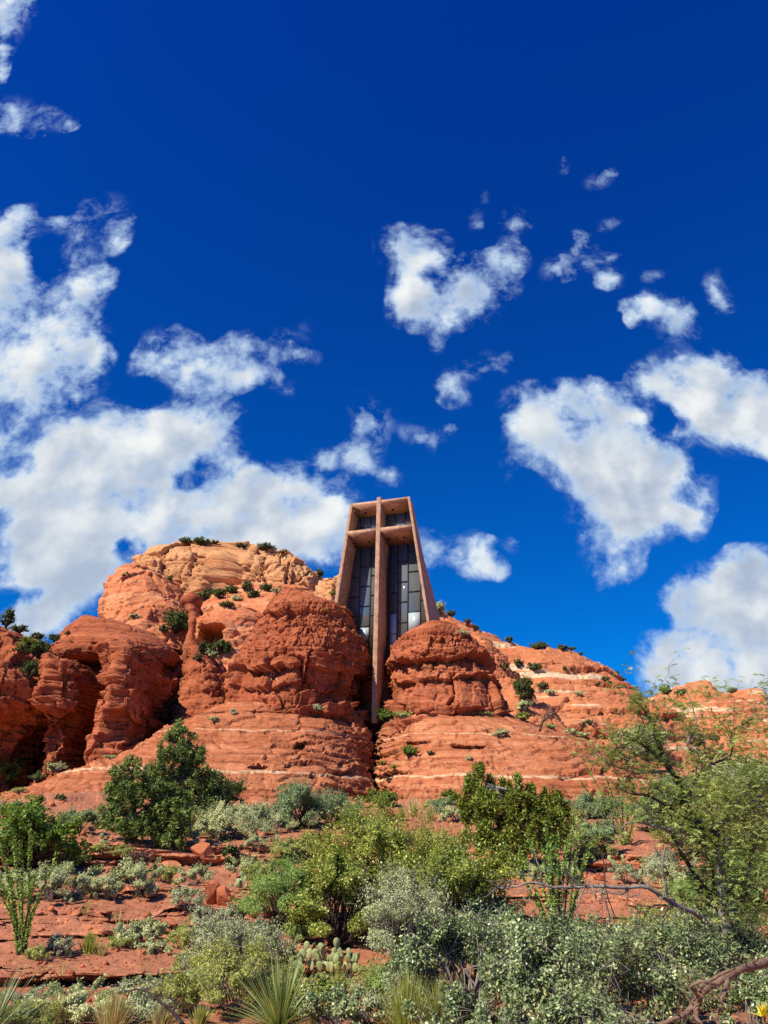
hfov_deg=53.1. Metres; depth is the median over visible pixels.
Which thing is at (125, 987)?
shrub
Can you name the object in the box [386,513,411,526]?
window
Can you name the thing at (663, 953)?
shrub
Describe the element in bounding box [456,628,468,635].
cliff bush
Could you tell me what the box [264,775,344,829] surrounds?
shrub
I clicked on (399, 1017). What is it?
grass clump
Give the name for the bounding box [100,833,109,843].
prickly pear
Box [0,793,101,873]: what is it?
shrub
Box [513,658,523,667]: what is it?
cliff bush
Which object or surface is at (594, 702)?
hill
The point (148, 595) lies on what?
cliff
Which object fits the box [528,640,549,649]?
cliff bush
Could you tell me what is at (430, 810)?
grass clump
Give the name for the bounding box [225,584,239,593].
cliff bush
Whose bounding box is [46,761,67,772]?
cliff bush
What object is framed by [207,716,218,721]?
cliff bush
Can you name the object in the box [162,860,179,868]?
boulder
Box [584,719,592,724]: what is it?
cliff bush
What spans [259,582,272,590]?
cliff bush
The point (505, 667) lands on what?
cliff bush
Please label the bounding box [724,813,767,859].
shrub
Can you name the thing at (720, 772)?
shrub
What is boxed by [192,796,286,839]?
desert shrub
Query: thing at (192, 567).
cliff
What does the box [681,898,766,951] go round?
shrub
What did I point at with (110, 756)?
cliff bush
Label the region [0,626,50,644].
cliff
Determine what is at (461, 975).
grass clump
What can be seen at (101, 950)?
grass clump
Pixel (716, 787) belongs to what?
shrub
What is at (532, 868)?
desert shrub
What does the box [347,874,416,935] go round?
shrub
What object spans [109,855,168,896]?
desert shrub
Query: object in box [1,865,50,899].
desert shrub
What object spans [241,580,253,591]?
cliff bush
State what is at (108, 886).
desert shrub
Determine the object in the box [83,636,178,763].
cliff
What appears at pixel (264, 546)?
cliff bush
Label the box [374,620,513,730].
cliff
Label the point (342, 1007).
shrub
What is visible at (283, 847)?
shrub
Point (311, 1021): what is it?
grass clump
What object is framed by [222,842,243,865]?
desert shrub
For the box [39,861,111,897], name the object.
desert shrub
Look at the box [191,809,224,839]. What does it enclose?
desert shrub
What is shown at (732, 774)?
shrub
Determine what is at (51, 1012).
desert shrub
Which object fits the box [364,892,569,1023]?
shrub
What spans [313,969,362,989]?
shrub
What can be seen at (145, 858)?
bare bush
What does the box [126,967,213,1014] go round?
shrub
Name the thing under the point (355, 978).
shrub
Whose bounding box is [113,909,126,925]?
grass clump
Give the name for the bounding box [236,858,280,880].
desert shrub
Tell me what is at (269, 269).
sky
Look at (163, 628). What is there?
cliff bush
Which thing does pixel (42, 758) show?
cliff
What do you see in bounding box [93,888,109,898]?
prickly pear
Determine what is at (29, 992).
desert shrub
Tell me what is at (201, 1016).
grass clump
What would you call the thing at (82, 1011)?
desert shrub
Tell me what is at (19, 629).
cliff bush
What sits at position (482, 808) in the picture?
juniper tree
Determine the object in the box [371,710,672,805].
cliff
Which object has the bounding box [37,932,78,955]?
desert shrub
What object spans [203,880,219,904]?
boulder
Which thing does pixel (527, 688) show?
cliff bush
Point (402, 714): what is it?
cliff bush
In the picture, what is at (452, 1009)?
shrub
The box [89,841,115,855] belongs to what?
desert shrub
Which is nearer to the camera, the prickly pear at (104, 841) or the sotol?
the sotol
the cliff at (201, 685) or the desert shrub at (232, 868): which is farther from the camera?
the cliff at (201, 685)
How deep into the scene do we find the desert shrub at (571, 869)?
20.64 m
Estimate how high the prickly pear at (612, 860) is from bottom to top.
0.273 m
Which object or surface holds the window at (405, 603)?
in the chapel
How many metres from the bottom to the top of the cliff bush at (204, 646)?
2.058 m
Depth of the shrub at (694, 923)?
12.64 m
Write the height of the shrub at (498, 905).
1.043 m
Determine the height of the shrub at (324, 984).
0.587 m
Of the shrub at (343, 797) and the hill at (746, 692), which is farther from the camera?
the hill at (746, 692)
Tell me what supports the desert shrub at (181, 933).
on the ground at (83, 799)
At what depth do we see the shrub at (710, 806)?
28.04 m
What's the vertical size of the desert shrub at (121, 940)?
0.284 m
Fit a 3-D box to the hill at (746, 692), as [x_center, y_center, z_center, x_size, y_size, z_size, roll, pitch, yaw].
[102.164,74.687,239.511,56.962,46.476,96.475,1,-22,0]
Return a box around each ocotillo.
[0,822,58,955]
[502,817,592,931]
[579,766,650,845]
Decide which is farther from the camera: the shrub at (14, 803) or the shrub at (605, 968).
the shrub at (14, 803)
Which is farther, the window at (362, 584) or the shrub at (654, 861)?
the window at (362, 584)
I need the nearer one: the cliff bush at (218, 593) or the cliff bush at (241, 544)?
the cliff bush at (218, 593)
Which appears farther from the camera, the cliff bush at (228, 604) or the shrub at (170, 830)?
the cliff bush at (228, 604)
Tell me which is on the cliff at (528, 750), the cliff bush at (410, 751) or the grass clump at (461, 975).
the cliff bush at (410, 751)
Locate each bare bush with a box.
[128,846,157,867]
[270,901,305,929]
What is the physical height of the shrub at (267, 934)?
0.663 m
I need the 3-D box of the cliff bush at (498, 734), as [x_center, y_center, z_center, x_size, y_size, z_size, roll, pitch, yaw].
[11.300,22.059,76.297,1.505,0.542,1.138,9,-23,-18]
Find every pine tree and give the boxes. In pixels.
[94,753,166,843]
[143,717,231,831]
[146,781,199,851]
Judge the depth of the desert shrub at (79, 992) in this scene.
9.55 m
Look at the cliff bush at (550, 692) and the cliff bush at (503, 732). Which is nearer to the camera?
the cliff bush at (503, 732)
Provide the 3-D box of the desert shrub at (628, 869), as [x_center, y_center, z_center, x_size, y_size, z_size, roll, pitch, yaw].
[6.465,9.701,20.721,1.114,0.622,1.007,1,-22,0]
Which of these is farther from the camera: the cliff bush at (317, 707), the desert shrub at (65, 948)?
the cliff bush at (317, 707)
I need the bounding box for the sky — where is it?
[0,0,767,701]
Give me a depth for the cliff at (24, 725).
90.50 m
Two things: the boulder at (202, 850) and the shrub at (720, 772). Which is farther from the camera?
the shrub at (720, 772)
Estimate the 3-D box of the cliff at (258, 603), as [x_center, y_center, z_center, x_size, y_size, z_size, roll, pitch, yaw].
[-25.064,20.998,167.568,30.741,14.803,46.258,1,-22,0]
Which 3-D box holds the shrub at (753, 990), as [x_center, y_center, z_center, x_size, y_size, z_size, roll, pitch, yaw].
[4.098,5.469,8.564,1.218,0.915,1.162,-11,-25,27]
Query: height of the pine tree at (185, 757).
4.177 m
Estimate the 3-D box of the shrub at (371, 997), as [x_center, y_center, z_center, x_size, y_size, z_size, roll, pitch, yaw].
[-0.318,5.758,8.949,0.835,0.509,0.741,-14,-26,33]
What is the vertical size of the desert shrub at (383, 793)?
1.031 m
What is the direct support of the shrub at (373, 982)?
on the ground at (83, 799)
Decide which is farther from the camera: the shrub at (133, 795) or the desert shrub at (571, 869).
the shrub at (133, 795)
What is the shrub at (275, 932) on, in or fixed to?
on the ground at (83, 799)
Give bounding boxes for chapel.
[335,496,439,723]
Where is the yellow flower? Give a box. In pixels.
[750,1003,767,1023]
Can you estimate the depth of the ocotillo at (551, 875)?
13.25 m
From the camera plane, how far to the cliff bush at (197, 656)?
102.21 m
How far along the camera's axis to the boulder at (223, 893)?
16.94 m
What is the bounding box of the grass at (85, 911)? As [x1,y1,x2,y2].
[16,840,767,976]
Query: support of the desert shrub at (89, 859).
on the ground at (83, 799)
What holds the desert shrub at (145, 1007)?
on the ground at (83, 799)
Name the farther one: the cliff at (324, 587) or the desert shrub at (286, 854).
the cliff at (324, 587)
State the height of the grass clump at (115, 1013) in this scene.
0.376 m
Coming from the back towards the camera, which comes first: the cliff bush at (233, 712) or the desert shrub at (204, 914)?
the cliff bush at (233, 712)
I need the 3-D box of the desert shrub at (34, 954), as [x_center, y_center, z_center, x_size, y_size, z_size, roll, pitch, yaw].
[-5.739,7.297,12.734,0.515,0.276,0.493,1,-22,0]
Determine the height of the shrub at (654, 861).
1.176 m
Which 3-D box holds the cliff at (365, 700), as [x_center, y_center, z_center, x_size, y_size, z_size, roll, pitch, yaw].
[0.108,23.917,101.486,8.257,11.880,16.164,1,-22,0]
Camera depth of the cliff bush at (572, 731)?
80.99 m
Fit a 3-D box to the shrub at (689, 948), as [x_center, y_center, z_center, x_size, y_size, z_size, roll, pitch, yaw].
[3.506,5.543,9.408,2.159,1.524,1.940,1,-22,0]
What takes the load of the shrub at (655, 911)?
on the ground at (83, 799)
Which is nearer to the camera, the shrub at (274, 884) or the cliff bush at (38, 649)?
the shrub at (274, 884)
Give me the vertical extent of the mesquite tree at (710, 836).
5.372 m
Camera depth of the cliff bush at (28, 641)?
94.13 m
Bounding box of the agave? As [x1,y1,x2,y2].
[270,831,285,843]
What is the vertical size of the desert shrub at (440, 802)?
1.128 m
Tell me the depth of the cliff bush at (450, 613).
191.46 m
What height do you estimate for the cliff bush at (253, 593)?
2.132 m
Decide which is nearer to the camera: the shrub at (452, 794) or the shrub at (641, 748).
the shrub at (452, 794)
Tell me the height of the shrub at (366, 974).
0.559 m
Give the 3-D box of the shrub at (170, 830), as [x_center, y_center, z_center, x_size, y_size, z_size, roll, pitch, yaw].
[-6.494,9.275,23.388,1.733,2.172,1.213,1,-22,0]
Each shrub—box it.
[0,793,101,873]
[0,799,24,820]
[0,867,25,896]
[0,984,52,1009]
[0,993,66,1023]
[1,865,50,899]
[13,860,75,901]
[22,972,107,1020]
[23,944,53,960]
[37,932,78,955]
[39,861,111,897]
[49,805,104,833]
[64,983,147,1023]
[78,853,91,863]
[81,868,125,899]
[88,807,119,828]
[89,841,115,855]
[105,933,133,947]
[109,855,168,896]
[109,925,141,937]
[111,843,134,857]
[111,860,133,882]
[112,968,168,1001]
[125,985,172,1021]
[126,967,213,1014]
[127,913,170,940]
[134,937,172,954]
[149,864,178,882]
[158,927,303,1016]
[161,921,199,948]
[166,944,214,971]
[167,882,206,909]
[171,861,215,885]
[172,913,270,973]
[176,827,202,843]
[185,966,224,999]
[187,901,216,917]
[188,911,222,930]
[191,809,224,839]
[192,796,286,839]
[193,766,254,807]
[198,909,212,917]
[205,900,251,927]
[210,913,270,938]
[213,960,288,1005]
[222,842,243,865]
[222,851,268,875]
[228,846,328,928]
[231,911,302,961]
[235,803,267,816]
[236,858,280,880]
[242,920,276,949]
[244,831,269,848]
[258,810,300,834]
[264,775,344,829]
[266,833,320,856]
[267,942,306,971]
[267,959,318,1000]
[276,840,392,948]
[278,843,309,862]
[283,916,317,942]
[290,978,365,1023]
[291,969,353,1019]
[298,788,454,887]
[302,828,343,856]
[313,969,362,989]
[317,788,368,824]
[324,980,393,1023]
[347,854,466,963]
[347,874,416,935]
[350,959,401,1000]
[353,960,384,982]
[361,963,414,1004]
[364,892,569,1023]
[366,789,405,804]
[374,820,534,938]
[377,854,432,885]
[379,963,449,1023]
[380,929,439,970]
[391,937,466,987]
[391,972,529,1023]
[405,866,448,926]
[407,833,459,871]
[414,825,468,847]
[420,799,436,811]
[426,795,457,815]
[437,804,462,822]
[438,788,461,805]
[452,888,547,929]
[461,910,594,972]
[472,882,713,1023]
[480,974,663,1023]
[515,859,543,879]
[535,911,611,956]
[554,860,579,881]
[557,790,627,819]
[558,816,614,857]
[564,805,592,828]
[570,823,594,848]
[570,914,693,968]
[578,813,618,853]
[593,901,751,1023]
[608,860,643,882]
[612,900,712,940]
[614,722,673,759]
[616,787,678,829]
[637,844,704,885]
[642,766,708,799]
[647,867,760,915]
[648,797,731,857]
[651,906,766,965]
[653,945,689,990]
[658,867,699,887]
[676,771,758,825]
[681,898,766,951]
[688,916,767,1016]
[692,953,767,1023]
[698,749,767,779]
[702,772,767,841]
[712,836,767,909]
[713,754,767,824]
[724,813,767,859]
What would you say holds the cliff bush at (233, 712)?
on the cliff at (261, 744)
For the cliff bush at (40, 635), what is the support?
on the cliff at (3, 629)
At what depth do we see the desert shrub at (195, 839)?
23.51 m
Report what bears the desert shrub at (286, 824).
on the ground at (83, 799)
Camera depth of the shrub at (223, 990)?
10.31 m
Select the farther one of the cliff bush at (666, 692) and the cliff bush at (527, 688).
the cliff bush at (666, 692)
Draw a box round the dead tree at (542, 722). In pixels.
[536,701,567,731]
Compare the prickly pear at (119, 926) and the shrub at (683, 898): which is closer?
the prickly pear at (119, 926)
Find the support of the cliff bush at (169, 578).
on the cliff at (148, 595)
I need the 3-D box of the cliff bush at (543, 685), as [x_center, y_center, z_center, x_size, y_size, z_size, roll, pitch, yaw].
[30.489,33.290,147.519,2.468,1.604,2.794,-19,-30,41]
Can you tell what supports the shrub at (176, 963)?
on the ground at (83, 799)
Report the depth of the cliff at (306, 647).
87.88 m
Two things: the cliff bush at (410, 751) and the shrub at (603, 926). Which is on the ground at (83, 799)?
the shrub at (603, 926)
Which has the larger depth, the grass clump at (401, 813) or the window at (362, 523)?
the window at (362, 523)
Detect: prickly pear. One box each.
[62,888,83,902]
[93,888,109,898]
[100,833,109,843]
[111,922,122,942]
[116,933,155,949]
[229,871,247,887]
[285,938,359,972]
[607,855,625,863]
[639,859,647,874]
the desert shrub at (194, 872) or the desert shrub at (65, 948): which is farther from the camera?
the desert shrub at (194, 872)
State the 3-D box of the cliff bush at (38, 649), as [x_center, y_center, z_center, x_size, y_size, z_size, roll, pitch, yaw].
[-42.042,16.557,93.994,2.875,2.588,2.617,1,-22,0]
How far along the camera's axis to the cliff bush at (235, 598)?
151.52 m
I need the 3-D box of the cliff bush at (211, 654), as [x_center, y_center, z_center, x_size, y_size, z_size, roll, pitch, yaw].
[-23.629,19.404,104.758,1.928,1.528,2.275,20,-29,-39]
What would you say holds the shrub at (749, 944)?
on the ground at (83, 799)
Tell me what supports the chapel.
on the cliff at (438, 667)
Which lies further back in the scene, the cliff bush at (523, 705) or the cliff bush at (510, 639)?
the cliff bush at (510, 639)
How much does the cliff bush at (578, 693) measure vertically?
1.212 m
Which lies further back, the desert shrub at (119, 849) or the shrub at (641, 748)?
the shrub at (641, 748)
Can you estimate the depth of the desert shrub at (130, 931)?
14.13 m
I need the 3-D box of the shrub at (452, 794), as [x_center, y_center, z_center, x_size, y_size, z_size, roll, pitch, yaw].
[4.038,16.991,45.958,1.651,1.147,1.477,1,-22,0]
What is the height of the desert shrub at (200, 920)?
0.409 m
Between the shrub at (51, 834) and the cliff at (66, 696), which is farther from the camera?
the cliff at (66, 696)
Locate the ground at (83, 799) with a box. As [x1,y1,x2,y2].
[0,790,767,1023]
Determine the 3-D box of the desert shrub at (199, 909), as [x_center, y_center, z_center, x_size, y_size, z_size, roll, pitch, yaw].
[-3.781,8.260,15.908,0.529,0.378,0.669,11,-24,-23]
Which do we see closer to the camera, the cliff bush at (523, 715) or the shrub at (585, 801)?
the shrub at (585, 801)
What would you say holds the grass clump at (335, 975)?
on the ground at (83, 799)
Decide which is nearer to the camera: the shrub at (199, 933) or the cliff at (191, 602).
the shrub at (199, 933)
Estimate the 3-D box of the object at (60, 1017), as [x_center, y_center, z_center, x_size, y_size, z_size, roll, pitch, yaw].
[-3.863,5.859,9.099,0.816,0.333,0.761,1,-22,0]
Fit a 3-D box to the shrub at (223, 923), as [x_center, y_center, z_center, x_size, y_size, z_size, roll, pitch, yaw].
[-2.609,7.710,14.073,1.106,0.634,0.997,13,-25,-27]
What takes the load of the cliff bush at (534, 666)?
on the hill at (594, 702)
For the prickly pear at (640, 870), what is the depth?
21.86 m
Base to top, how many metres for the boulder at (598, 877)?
0.172 m
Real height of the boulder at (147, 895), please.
0.196 m
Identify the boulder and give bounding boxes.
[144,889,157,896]
[159,918,175,926]
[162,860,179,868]
[190,842,213,860]
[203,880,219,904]
[216,886,232,906]
[593,874,605,879]
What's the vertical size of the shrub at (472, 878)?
2.235 m
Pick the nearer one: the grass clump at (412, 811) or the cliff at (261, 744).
the grass clump at (412, 811)
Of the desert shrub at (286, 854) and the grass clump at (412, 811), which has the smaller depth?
the desert shrub at (286, 854)
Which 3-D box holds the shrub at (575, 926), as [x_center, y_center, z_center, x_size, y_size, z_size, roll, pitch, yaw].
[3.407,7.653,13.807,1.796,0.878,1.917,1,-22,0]
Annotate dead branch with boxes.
[119,970,200,1023]
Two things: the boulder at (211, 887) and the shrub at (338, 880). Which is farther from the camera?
the boulder at (211, 887)
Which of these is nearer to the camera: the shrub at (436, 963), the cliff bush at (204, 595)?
the shrub at (436, 963)
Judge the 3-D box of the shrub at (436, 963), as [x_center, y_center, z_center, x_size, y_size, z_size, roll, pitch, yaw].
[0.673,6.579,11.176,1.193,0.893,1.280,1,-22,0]
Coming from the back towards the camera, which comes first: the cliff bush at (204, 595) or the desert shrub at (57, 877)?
the cliff bush at (204, 595)
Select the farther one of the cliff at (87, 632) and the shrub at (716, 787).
the cliff at (87, 632)
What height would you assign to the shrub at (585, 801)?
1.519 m
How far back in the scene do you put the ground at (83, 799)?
16.77 m
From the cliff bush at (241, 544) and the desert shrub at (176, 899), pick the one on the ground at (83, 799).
the desert shrub at (176, 899)
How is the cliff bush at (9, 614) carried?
on the cliff at (3, 629)
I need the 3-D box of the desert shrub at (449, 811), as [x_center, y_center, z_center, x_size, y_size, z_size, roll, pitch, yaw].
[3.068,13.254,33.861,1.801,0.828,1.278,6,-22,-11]
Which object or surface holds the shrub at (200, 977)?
on the ground at (83, 799)
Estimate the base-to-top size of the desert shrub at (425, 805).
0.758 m
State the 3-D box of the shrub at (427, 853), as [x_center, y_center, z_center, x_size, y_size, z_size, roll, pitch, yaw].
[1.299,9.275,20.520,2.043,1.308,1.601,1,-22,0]
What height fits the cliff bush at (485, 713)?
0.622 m
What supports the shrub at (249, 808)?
on the ground at (83, 799)
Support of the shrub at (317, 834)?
on the ground at (83, 799)
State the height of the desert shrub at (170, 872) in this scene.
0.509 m
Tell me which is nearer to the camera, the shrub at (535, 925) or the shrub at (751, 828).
the shrub at (535, 925)
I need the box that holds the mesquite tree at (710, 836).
[482,647,767,1012]
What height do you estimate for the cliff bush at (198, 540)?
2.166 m
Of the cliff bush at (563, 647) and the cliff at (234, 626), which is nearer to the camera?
the cliff at (234, 626)
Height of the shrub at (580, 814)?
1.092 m
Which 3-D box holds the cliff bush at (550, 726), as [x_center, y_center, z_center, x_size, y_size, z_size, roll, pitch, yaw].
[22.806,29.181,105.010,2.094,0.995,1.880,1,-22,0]
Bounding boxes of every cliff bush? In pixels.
[0,607,15,627]
[0,759,22,782]
[8,622,31,632]
[9,786,27,792]
[11,644,27,652]
[16,633,38,650]
[17,659,38,679]
[27,770,46,782]
[28,637,52,657]
[30,631,46,639]
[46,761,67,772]
[48,633,59,641]
[53,794,67,799]
[104,754,117,759]
[129,613,140,618]
[155,624,168,632]
[161,606,188,633]
[166,575,173,580]
[178,536,192,543]
[190,536,211,544]
[191,653,202,660]
[196,640,212,653]
[197,590,211,600]
[205,649,218,659]
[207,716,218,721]
[210,639,228,655]
[212,587,226,597]
[217,599,236,607]
[222,641,233,651]
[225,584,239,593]
[231,595,244,600]
[231,709,237,714]
[235,542,246,547]
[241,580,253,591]
[246,589,261,597]
[255,541,276,550]
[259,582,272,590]
[272,587,282,593]
[312,704,323,711]
[316,568,323,576]
[375,708,395,721]
[392,710,413,717]
[402,745,419,756]
[427,750,434,755]
[436,600,445,615]
[446,610,456,616]
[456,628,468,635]
[478,711,493,715]
[491,732,504,736]
[496,728,509,735]
[501,663,508,671]
[504,636,513,642]
[511,672,535,700]
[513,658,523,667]
[514,711,529,720]
[516,699,533,711]
[526,662,542,670]
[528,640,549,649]
[536,681,548,689]
[544,723,558,728]
[545,688,556,694]
[556,643,568,649]
[563,727,579,735]
[573,691,585,695]
[578,732,590,737]
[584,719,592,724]
[599,676,610,681]
[658,683,671,694]
[673,689,686,695]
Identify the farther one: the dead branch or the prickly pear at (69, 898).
the prickly pear at (69, 898)
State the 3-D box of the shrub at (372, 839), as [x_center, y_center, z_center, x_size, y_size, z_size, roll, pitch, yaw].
[-0.194,8.056,18.816,4.041,2.427,3.026,-13,-26,30]
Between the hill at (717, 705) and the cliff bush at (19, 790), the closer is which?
the cliff bush at (19, 790)
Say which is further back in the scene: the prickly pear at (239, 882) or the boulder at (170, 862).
the boulder at (170, 862)
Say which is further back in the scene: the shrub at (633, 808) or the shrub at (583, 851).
the shrub at (633, 808)
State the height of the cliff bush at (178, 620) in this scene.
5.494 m
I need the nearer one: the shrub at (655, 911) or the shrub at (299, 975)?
the shrub at (299, 975)
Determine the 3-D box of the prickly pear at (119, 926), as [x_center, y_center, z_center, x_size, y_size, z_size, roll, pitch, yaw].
[-4.886,7.676,14.002,0.248,0.388,0.100,-11,-25,26]
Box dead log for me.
[651,953,767,1023]
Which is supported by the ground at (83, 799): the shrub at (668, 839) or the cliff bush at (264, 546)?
the shrub at (668, 839)
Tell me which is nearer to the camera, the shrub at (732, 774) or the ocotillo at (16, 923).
the ocotillo at (16, 923)
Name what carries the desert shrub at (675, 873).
on the ground at (83, 799)
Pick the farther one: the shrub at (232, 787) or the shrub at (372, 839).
the shrub at (232, 787)
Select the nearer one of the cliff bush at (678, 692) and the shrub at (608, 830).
the shrub at (608, 830)
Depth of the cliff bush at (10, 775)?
89.03 m
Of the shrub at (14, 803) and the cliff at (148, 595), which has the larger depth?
the cliff at (148, 595)
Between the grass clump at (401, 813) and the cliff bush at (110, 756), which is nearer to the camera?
the grass clump at (401, 813)
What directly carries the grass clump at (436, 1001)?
on the ground at (83, 799)
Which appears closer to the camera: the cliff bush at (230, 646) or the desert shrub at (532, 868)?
the desert shrub at (532, 868)
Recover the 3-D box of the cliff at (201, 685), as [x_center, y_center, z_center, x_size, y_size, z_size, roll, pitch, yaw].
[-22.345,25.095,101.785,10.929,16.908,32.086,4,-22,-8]
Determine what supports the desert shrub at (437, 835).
on the ground at (83, 799)
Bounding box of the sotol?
[213,946,330,1023]
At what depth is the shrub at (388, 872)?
17.24 m
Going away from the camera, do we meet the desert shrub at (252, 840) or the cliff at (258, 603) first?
the desert shrub at (252, 840)
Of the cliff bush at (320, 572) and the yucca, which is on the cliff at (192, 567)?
the cliff bush at (320, 572)
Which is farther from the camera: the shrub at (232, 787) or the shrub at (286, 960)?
the shrub at (232, 787)
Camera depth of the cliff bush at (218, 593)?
156.38 m
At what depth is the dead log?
5.45 m
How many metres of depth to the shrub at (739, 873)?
16.63 m
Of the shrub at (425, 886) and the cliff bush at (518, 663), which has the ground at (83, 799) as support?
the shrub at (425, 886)
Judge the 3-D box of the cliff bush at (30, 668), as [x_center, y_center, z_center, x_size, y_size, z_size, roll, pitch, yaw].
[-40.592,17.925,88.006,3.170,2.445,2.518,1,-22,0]
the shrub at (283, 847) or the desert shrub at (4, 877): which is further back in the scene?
the shrub at (283, 847)
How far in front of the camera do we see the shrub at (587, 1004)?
6.92 m
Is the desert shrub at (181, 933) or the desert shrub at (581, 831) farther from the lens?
the desert shrub at (581, 831)
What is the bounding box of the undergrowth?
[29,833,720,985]
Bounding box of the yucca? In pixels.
[0,965,62,1023]
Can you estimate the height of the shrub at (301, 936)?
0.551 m
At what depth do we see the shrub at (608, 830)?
23.27 m
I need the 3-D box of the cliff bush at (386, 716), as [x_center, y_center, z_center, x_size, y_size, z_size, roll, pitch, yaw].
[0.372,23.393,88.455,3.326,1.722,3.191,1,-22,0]
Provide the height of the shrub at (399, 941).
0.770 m
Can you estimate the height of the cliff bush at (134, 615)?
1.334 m
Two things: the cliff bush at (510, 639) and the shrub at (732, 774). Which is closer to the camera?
the shrub at (732, 774)
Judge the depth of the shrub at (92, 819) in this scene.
24.80 m
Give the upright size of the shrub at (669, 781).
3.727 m
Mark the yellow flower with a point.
(762, 1011)
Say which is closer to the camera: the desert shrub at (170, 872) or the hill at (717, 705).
the desert shrub at (170, 872)
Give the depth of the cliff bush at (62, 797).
38.32 m
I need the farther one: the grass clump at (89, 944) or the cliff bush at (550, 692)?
the cliff bush at (550, 692)
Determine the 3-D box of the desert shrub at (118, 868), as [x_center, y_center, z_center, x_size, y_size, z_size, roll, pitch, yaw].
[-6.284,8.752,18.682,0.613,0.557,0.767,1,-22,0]
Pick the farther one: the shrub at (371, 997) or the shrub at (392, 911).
the shrub at (392, 911)
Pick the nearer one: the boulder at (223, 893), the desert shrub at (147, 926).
the desert shrub at (147, 926)
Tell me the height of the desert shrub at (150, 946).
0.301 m
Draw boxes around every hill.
[374,612,730,777]
[471,636,570,734]
[647,680,767,769]
[729,688,767,707]
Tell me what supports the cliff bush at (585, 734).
on the hill at (594, 702)
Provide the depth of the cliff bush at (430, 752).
74.04 m
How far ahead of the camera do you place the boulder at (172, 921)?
14.98 m
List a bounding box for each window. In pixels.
[347,547,375,679]
[356,517,375,529]
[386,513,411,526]
[386,542,426,676]
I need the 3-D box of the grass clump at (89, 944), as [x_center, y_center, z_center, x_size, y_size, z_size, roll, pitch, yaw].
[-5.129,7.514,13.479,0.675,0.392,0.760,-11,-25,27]
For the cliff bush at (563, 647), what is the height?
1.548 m
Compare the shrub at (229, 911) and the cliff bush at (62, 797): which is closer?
the shrub at (229, 911)
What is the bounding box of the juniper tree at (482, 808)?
[455,760,572,872]
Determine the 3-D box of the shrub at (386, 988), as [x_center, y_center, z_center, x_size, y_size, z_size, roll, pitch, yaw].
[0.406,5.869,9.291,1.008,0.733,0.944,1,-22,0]
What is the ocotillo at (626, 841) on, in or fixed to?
on the ground at (83, 799)
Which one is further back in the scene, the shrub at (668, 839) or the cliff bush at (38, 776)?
the cliff bush at (38, 776)
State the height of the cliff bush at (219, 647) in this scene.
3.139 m
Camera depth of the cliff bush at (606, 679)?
152.57 m
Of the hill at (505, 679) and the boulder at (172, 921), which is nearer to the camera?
the boulder at (172, 921)
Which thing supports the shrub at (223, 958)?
on the ground at (83, 799)
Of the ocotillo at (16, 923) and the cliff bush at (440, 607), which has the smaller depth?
the ocotillo at (16, 923)
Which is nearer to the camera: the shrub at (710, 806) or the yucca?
the yucca
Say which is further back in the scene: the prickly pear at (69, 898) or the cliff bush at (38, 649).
the cliff bush at (38, 649)
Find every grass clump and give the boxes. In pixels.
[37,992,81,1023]
[76,931,108,956]
[86,989,145,1023]
[88,941,109,955]
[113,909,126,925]
[128,1000,187,1023]
[184,1001,216,1023]
[304,1003,330,1023]
[319,950,359,994]
[370,967,443,1023]
[394,805,409,821]
[401,798,421,816]
[418,971,463,1023]
[423,805,443,821]
[446,956,473,1002]
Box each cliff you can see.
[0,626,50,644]
[0,630,62,792]
[0,701,377,802]
[28,652,105,785]
[35,655,183,773]
[50,615,179,667]
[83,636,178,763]
[97,563,187,655]
[132,540,322,595]
[169,643,226,725]
[180,592,202,645]
[194,603,257,669]
[201,583,314,612]
[220,588,372,728]
[314,574,338,600]
[359,655,392,740]
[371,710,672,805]
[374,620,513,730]
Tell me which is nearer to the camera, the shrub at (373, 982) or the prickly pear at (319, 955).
the shrub at (373, 982)
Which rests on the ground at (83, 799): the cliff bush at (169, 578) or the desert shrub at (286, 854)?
the desert shrub at (286, 854)
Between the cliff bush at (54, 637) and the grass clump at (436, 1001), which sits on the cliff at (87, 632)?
the cliff bush at (54, 637)
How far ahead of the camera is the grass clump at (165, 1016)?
8.89 m
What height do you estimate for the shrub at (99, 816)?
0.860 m
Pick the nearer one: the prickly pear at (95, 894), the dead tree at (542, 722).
the prickly pear at (95, 894)
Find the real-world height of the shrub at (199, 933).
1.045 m
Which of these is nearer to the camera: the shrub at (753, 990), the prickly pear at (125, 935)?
the shrub at (753, 990)

